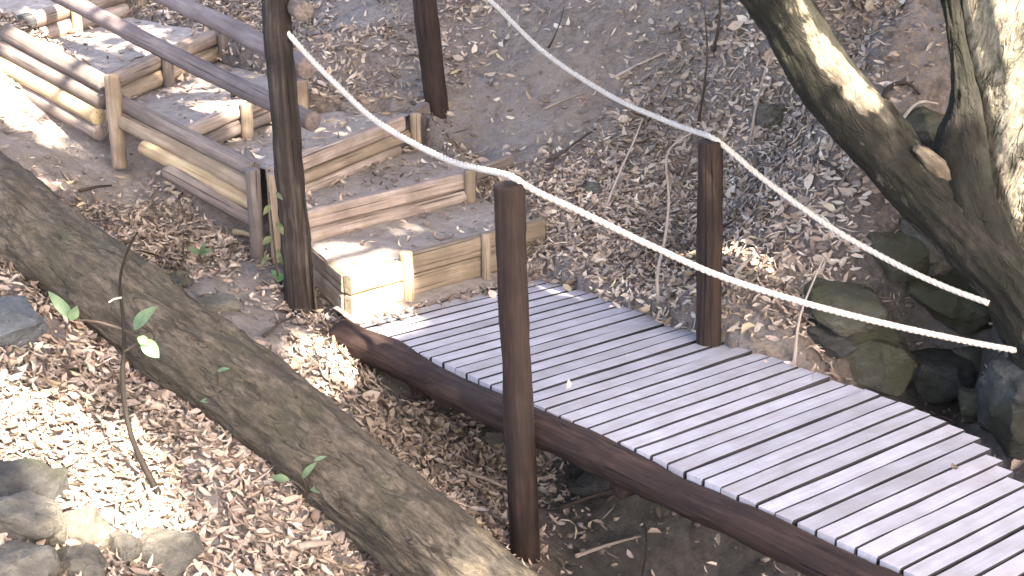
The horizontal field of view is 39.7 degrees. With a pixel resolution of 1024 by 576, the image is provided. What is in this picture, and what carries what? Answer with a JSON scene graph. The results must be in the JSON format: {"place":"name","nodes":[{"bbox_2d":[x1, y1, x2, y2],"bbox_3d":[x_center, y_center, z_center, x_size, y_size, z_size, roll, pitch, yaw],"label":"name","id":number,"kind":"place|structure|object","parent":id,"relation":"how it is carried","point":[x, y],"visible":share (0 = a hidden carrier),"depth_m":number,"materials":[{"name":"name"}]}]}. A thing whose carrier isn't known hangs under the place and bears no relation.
{"place":"outdoors","nodes":[
{"label":"outdoors","id":0,"kind":"place"},
{"bbox_2d":[0,0,529,323],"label":"path","id":1,"kind":"structure","parent":0,"point":[365,255],"depth_m":8.38,"materials":[{"name":"soil"}]},
{"bbox_2d":[0,0,1023,575],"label":"ground","id":2,"kind":"structure","parent":0,"point":[682,546],"depth_m":7.86,"materials":[{"name":"soil"}]},
{"bbox_2d":[0,295,46,349],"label":"rock","id":3,"kind":"object","parent":2,"relation":"on","point":[22,320],"visible":0.8,"depth_m":5.93,"materials":[{"name":"grey stone"}]},
{"bbox_2d":[0,540,61,575],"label":"rock","id":4,"kind":"object","parent":2,"relation":"on","point":[20,558],"visible":1,"depth_m":4.55,"materials":[{"name":"grey stone"}]},
{"bbox_2d":[0,490,66,546],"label":"rock","id":5,"kind":"object","parent":2,"relation":"on","point":[32,517],"visible":0.82,"depth_m":4.74,"materials":[{"name":"grey stone"}]},
{"bbox_2d":[0,458,68,501],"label":"rock","id":6,"kind":"object","parent":2,"relation":"on","point":[40,477],"visible":0.7,"depth_m":5.00,"materials":[{"name":"stone"}]},
{"bbox_2d":[56,543,107,575],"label":"rock","id":7,"kind":"object","parent":2,"relation":"on","point":[78,559],"visible":0.77,"depth_m":4.72,"materials":[{"name":"grey stone"}]},
{"bbox_2d":[63,506,112,549],"bbox_3d":[-1.492,0.861,4.969,0.184,0.182,0.193,-2,18,-6],"label":"rock","id":8,"kind":"object","parent":2,"relation":"on","point":[86,524],"visible":0.56,"depth_m":4.93,"materials":[{"name":"grey stone"}]},
{"bbox_2d":[78,185,111,192],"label":"stick","id":9,"kind":"object","parent":2,"relation":"on","point":[89,188],"visible":1,"depth_m":8.07,"materials":[{"name":"brown wood"}]},
{"bbox_2d":[48,232,161,495],"bbox_3d":[-1.494,0.304,5.260,0.403,1.029,0.130,0,18,0],"label":"sapling","id":10,"kind":"object","parent":2,"relation":"on","point":[149,347],"visible":0.99,"depth_m":5.21,"materials":[{"name":"brown plant"}]},
{"bbox_2d":[108,529,142,563],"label":"rock","id":11,"kind":"object","parent":2,"relation":"on","point":[127,545],"visible":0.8,"depth_m":4.94,"materials":[{"name":"grey stone"}]},
{"bbox_2d":[138,526,203,575],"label":"rock","id":12,"kind":"object","parent":2,"relation":"on","point":[175,552],"visible":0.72,"depth_m":5.02,"materials":[{"name":"grey stone"}]},
{"bbox_2d":[159,471,194,483],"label":"stick","id":13,"kind":"object","parent":2,"relation":"on","point":[173,476],"visible":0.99,"depth_m":5.47,"materials":[{"name":"brown wood"}]},
{"bbox_2d":[168,270,189,287],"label":"rock","id":14,"kind":"object","parent":2,"relation":"on","point":[180,277],"visible":0.38,"depth_m":7.31,"materials":[{"name":"stone"}]},
{"bbox_2d":[51,0,320,315],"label":"handrail","id":15,"kind":"object","parent":2,"relation":"on","point":[287,64],"visible":0.92,"depth_m":7.26,"materials":[{"name":"brown wood"}]},
{"bbox_2d":[261,192,283,276],"bbox_3d":[-1.213,-0.269,7.213,0.129,0.461,0.091,0,18,0],"label":"climbing plant","id":16,"kind":"object","parent":15,"relation":"attached to","point":[268,239],"visible":1,"depth_m":7.20,"materials":[{"name":"green plant"}]},
{"bbox_2d":[188,241,212,258],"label":"seedling","id":17,"kind":"object","parent":2,"relation":"on","point":[203,250],"visible":0.78,"depth_m":7.68,"materials":[{"name":"green plant"}]},
{"bbox_2d":[196,292,241,311],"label":"rock","id":18,"kind":"object","parent":2,"relation":"on","point":[220,302],"visible":0.61,"depth_m":6.94,"materials":[{"name":"grey stone"}]},
{"bbox_2d":[232,228,248,236],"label":"stick","id":19,"kind":"object","parent":2,"relation":"on","point":[239,232],"visible":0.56,"depth_m":8.10,"materials":[{"name":"brown wood"}]},
{"bbox_2d":[0,150,538,575],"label":"fallen log","id":20,"kind":"object","parent":2,"relation":"on","point":[385,508],"visible":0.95,"depth_m":5.87,"materials":[{"name":"brown wood"}]},
{"bbox_2d":[199,398,207,409],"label":"seedling","id":21,"kind":"object","parent":20,"relation":"on","point":[203,401],"visible":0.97,"depth_m":5.94,"materials":[{"name":"green plant"}]},
{"bbox_2d":[217,367,229,380],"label":"seedling","id":22,"kind":"object","parent":20,"relation":"on","point":[222,369],"visible":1,"depth_m":5.86,"materials":[{"name":"green plant"}]},
{"bbox_2d":[270,456,326,494],"bbox_3d":[-0.822,0.747,5.616,0.274,0.182,0.050,0,18,0],"label":"seedling","id":23,"kind":"object","parent":20,"relation":"on","point":[307,471],"visible":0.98,"depth_m":5.61,"materials":[{"name":"green plant"}]},
{"bbox_2d":[0,0,544,314],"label":"staircase","id":24,"kind":"structure","parent":2,"relation":"on","point":[196,158],"depth_m":8.16,"materials":[{"name":"brown wood"}]},
{"bbox_2d":[271,270,283,284],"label":"seedling","id":25,"kind":"object","parent":2,"relation":"on","point":[280,277],"visible":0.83,"depth_m":7.51,"materials":[{"name":"green plant"}]},
{"bbox_2d":[262,316,295,337],"bbox_3d":[-1.138,0.180,6.955,0.019,0.029,0.503,3,10,8],"label":"stick","id":26,"kind":"object","parent":2,"relation":"on","point":[266,333],"visible":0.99,"depth_m":6.85,"materials":[{"name":"brown wood"}]},
{"bbox_2d":[296,540,332,550],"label":"stick","id":27,"kind":"object","parent":2,"relation":"on","point":[308,544],"visible":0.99,"depth_m":5.59,"materials":[{"name":"brown wood"}]},
{"bbox_2d":[399,394,435,412],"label":"stick","id":28,"kind":"object","parent":2,"relation":"on","point":[408,399],"visible":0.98,"depth_m":6.96,"materials":[{"name":"brown wood"}]},
{"bbox_2d":[412,0,448,118],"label":"post","id":29,"kind":"object","parent":2,"relation":"on","point":[427,28],"visible":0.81,"depth_m":9.10,"materials":[{"name":"brown wood"}]},
{"bbox_2d":[486,0,989,305],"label":"rope","id":30,"kind":"object","parent":29,"relation":"attached to","point":[821,220],"visible":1,"depth_m":6.45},
{"bbox_2d":[459,467,506,488],"bbox_3d":[-0.122,0.912,6.731,0.315,0.027,0.025,26,4,-29],"label":"stick","id":31,"kind":"object","parent":2,"relation":"on","point":[476,475],"visible":0.79,"depth_m":6.71,"materials":[{"name":"brown wood"}]},
{"bbox_2d":[482,426,504,444],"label":"rock","id":32,"kind":"object","parent":2,"relation":"on","point":[491,436],"visible":0.74,"depth_m":7.16,"materials":[{"name":"grey stone"}]},
{"bbox_2d":[0,0,989,575],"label":"soil clods","id":33,"kind":"object","parent":2,"relation":"on","point":[280,554],"visible":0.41,"depth_m":7.58,"materials":[{"name":"brown soil"}]},
{"bbox_2d":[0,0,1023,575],"bbox_3d":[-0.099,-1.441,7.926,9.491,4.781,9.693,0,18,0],"label":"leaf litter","id":34,"kind":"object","parent":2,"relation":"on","point":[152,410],"visible":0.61,"depth_m":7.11,"materials":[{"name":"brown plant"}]},
{"bbox_2d":[493,180,540,563],"bbox_3d":[0.026,0.469,5.852,0.134,1.846,0.132,3,18,17],"label":"post","id":35,"kind":"object","parent":2,"relation":"on","point":[513,306],"visible":0.93,"depth_m":5.76,"materials":[{"name":"brown wood"}]},
{"bbox_2d":[287,31,1016,352],"bbox_3d":[0.324,-0.361,6.056,3.552,1.248,1.079,7,19,20],"label":"rope","id":36,"kind":"object","parent":35,"relation":"attached to","point":[531,188],"visible":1,"depth_m":5.90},
{"bbox_2d":[547,6,563,48],"bbox_3d":[0.294,-1.713,9.324,0.025,0.293,0.014,20,16,-6],"label":"twig","id":37,"kind":"object","parent":2,"relation":"on","point":[548,47],"visible":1,"depth_m":9.33,"materials":[{"name":"brown wood"}]},
{"bbox_2d":[543,91,587,109],"bbox_3d":[0.344,-1.203,9.063,0.305,0.023,0.020,-21,16,8],"label":"stick","id":38,"kind":"object","parent":2,"relation":"on","point":[555,103],"visible":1,"depth_m":9.06,"materials":[{"name":"brown wood"}]},
{"bbox_2d":[551,128,595,161],"bbox_3d":[0.384,-0.887,8.765,0.371,0.023,0.021,-37,32,-19],"label":"stick","id":39,"kind":"object","parent":2,"relation":"on","point":[564,150],"visible":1,"depth_m":8.74,"materials":[{"name":"brown wood"}]},
{"bbox_2d":[559,489,610,509],"bbox_3d":[0.375,1.010,6.815,0.308,0.029,0.026,-18,19,-3],"label":"stick","id":40,"kind":"object","parent":2,"relation":"on","point":[575,502],"visible":0.79,"depth_m":6.80,"materials":[{"name":"brown wood"}]},
{"bbox_2d":[566,463,611,499],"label":"rock","id":41,"kind":"object","parent":2,"relation":"on","point":[581,482],"visible":0.53,"depth_m":6.85,"materials":[{"name":"stone"}]},
{"bbox_2d":[583,181,602,193],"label":"rock","id":42,"kind":"object","parent":2,"relation":"on","point":[594,187],"visible":0.69,"depth_m":8.37,"materials":[{"name":"grey stone"}]},
{"bbox_2d":[574,535,640,557],"bbox_3d":[0.447,1.189,6.539,0.445,0.025,0.021,-6,17,-44],"label":"stick","id":43,"kind":"object","parent":2,"relation":"on","point":[583,553],"visible":1,"depth_m":6.49,"materials":[{"name":"brown wood"}]},
{"bbox_2d":[606,118,642,206],"bbox_3d":[0.645,-0.720,8.150,0.020,0.553,0.017,20,16,-6],"label":"twig","id":44,"kind":"object","parent":2,"relation":"on","point":[615,183],"visible":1,"depth_m":8.15,"materials":[{"name":"brown wood"}]},
{"bbox_2d":[616,52,663,76],"bbox_3d":[0.810,-1.413,8.974,0.347,0.027,0.025,-24,9,21],"label":"stick","id":45,"kind":"object","parent":2,"relation":"on","point":[620,74],"visible":1,"depth_m":8.97,"materials":[{"name":"brown wood"}]},
{"bbox_2d":[641,524,647,575],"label":"twig","id":46,"kind":"object","parent":2,"relation":"on","point":[646,551],"visible":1,"depth_m":6.48,"materials":[{"name":"brown wood"}]},
{"bbox_2d":[655,133,691,302],"bbox_3d":[0.761,-0.353,7.016,0.122,0.894,0.019,9,17,-3],"label":"twig","id":47,"kind":"object","parent":2,"relation":"on","point":[666,227],"visible":0.91,"depth_m":7.01,"materials":[{"name":"brown wood"}]},
{"bbox_2d":[327,278,1023,575],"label":"footbridge","id":48,"kind":"object","parent":2,"relation":"on","point":[727,441],"visible":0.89,"depth_m":5.77,"materials":[{"name":"grey wood"}]},
{"bbox_2d":[696,8,707,124],"bbox_3d":[1.140,-1.310,8.438,0.049,0.708,0.018,1,17,0],"label":"twig","id":49,"kind":"object","parent":2,"relation":"on","point":[702,97],"visible":1,"depth_m":8.45,"materials":[{"name":"brown wood"}]},
{"bbox_2d":[696,138,722,348],"bbox_3d":[0.933,-0.077,6.712,0.126,1.266,0.131,-2,17,1],"label":"post","id":50,"kind":"object","parent":2,"relation":"on","point":[709,238],"visible":0.72,"depth_m":6.62,"materials":[{"name":"brown wood"}]},
{"bbox_2d":[710,0,720,57],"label":"twig","id":51,"kind":"object","parent":2,"relation":"on","point":[717,33],"visible":1,"depth_m":8.58,"materials":[{"name":"brown wood"}]},
{"bbox_2d":[723,169,724,190],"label":"twig","id":52,"kind":"object","parent":2,"relation":"on","point":[723,179],"visible":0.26,"depth_m":8.04,"materials":[{"name":"brown wood"}]},
{"bbox_2d":[736,254,754,270],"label":"twig","id":53,"kind":"object","parent":2,"relation":"on","point":[742,265],"visible":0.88,"depth_m":6.99,"materials":[{"name":"brown wood"}]},
{"bbox_2d":[749,56,769,143],"bbox_3d":[1.432,-1.088,8.214,0.032,0.523,0.021,9,17,-3],"label":"twig","id":54,"kind":"object","parent":2,"relation":"on","point":[755,112],"visible":1,"depth_m":8.21,"materials":[{"name":"brown wood"}]},
{"bbox_2d":[755,173,765,205],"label":"twig","id":55,"kind":"object","parent":2,"relation":"on","point":[761,188],"visible":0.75,"depth_m":7.50,"materials":[{"name":"brown wood"}]},
{"bbox_2d":[752,103,786,127],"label":"rock","id":56,"kind":"object","parent":2,"relation":"on","point":[769,115],"visible":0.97,"depth_m":8.19,"materials":[{"name":"grey stone"}]},
{"bbox_2d":[792,257,824,364],"bbox_3d":[1.359,0.112,6.564,0.050,0.545,0.018,11,17,-3],"label":"twig","id":57,"kind":"object","parent":2,"relation":"on","point":[797,334],"visible":0.85,"depth_m":6.58,"materials":[{"name":"brown wood"}]},
{"bbox_2d":[805,318,857,358],"bbox_3d":[1.522,0.244,6.859,0.294,0.202,0.270,0,18,0],"label":"rock","id":58,"kind":"object","parent":2,"relation":"on","point":[831,343],"visible":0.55,"depth_m":6.76,"materials":[{"name":"stone"}]},
{"bbox_2d":[814,157,848,182],"bbox_3d":[1.601,-0.590,7.080,0.028,0.048,0.257,-10,38,-29],"label":"stick","id":59,"kind":"object","parent":2,"relation":"on","point":[825,163],"visible":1,"depth_m":7.08,"materials":[{"name":"brown wood"}]},
{"bbox_2d":[739,0,1023,369],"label":"forked tree","id":60,"kind":"object","parent":2,"relation":"on","point":[954,195],"visible":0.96,"depth_m":5.96,"materials":[{"name":"grey plant"}]},
{"bbox_2d":[845,339,918,396],"bbox_3d":[1.744,0.339,6.959,0.544,0.281,0.351,12,21,33],"label":"rock","id":61,"kind":"object","parent":2,"relation":"on","point":[886,367],"visible":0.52,"depth_m":6.76,"materials":[{"name":"stone"}]},
{"bbox_2d":[804,278,899,344],"bbox_3d":[1.659,0.116,6.888,0.510,0.276,0.485,8,18,-15],"label":"rock","id":62,"kind":"object","parent":61,"relation":"on","point":[856,298],"visible":0.84,"depth_m":6.73,"materials":[{"name":"stone"}]},
{"bbox_2d":[867,230,929,282],"bbox_3d":[1.894,-0.163,6.976,0.346,0.243,0.366,7,19,-24],"label":"rock","id":63,"kind":"object","parent":2,"relation":"on","point":[912,252],"visible":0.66,"depth_m":6.87,"materials":[{"name":"stone"}]},
{"bbox_2d":[881,81,920,98],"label":"twig","id":64,"kind":"object","parent":2,"relation":"on","point":[887,89],"visible":0.74,"depth_m":7.01,"materials":[{"name":"brown wood"}]},
{"bbox_2d":[903,100,937,117],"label":"twig","id":65,"kind":"object","parent":2,"relation":"on","point":[906,113],"visible":0.62,"depth_m":6.96,"materials":[{"name":"brown wood"}]},
{"bbox_2d":[905,106,943,148],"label":"rock","id":66,"kind":"object","parent":2,"relation":"on","point":[924,122],"visible":0.36,"depth_m":6.89,"materials":[{"name":"stone"}]},
{"bbox_2d":[900,218,952,276],"bbox_3d":[2.057,-0.238,7.076,0.317,0.371,0.398,15,23,39],"label":"rock","id":67,"kind":"object","parent":2,"relation":"on","point":[939,265],"visible":0.28,"depth_m":6.93,"materials":[{"name":"grey stone"}]},
{"bbox_2d":[905,348,977,403],"bbox_3d":[2.113,0.414,7.068,0.402,0.237,0.482,-3,18,-8],"label":"rock","id":68,"kind":"object","parent":2,"relation":"on","point":[939,375],"visible":0.58,"depth_m":6.88,"materials":[{"name":"stone"}]},
{"bbox_2d":[907,268,992,335],"bbox_3d":[2.181,0.041,7.051,0.471,0.292,0.462,21,17,9],"label":"rock","id":69,"kind":"object","parent":2,"relation":"on","point":[958,314],"visible":0.56,"depth_m":6.89,"materials":[{"name":"stone"}]},
{"bbox_2d":[952,346,982,370],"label":"rock","id":70,"kind":"object","parent":2,"relation":"on","point":[972,353],"visible":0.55,"depth_m":6.95,"materials":[{"name":"stone"}]},
{"bbox_2d":[957,387,978,421],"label":"rock","id":71,"kind":"object","parent":2,"relation":"on","point":[968,401],"visible":0.41,"depth_m":6.52,"materials":[{"name":"stone"}]},
{"bbox_2d":[977,357,1023,460],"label":"rock","id":72,"kind":"object","parent":2,"relation":"on","point":[1000,413],"visible":0.97,"depth_m":6.17,"materials":[{"name":"stone"}]}
]}

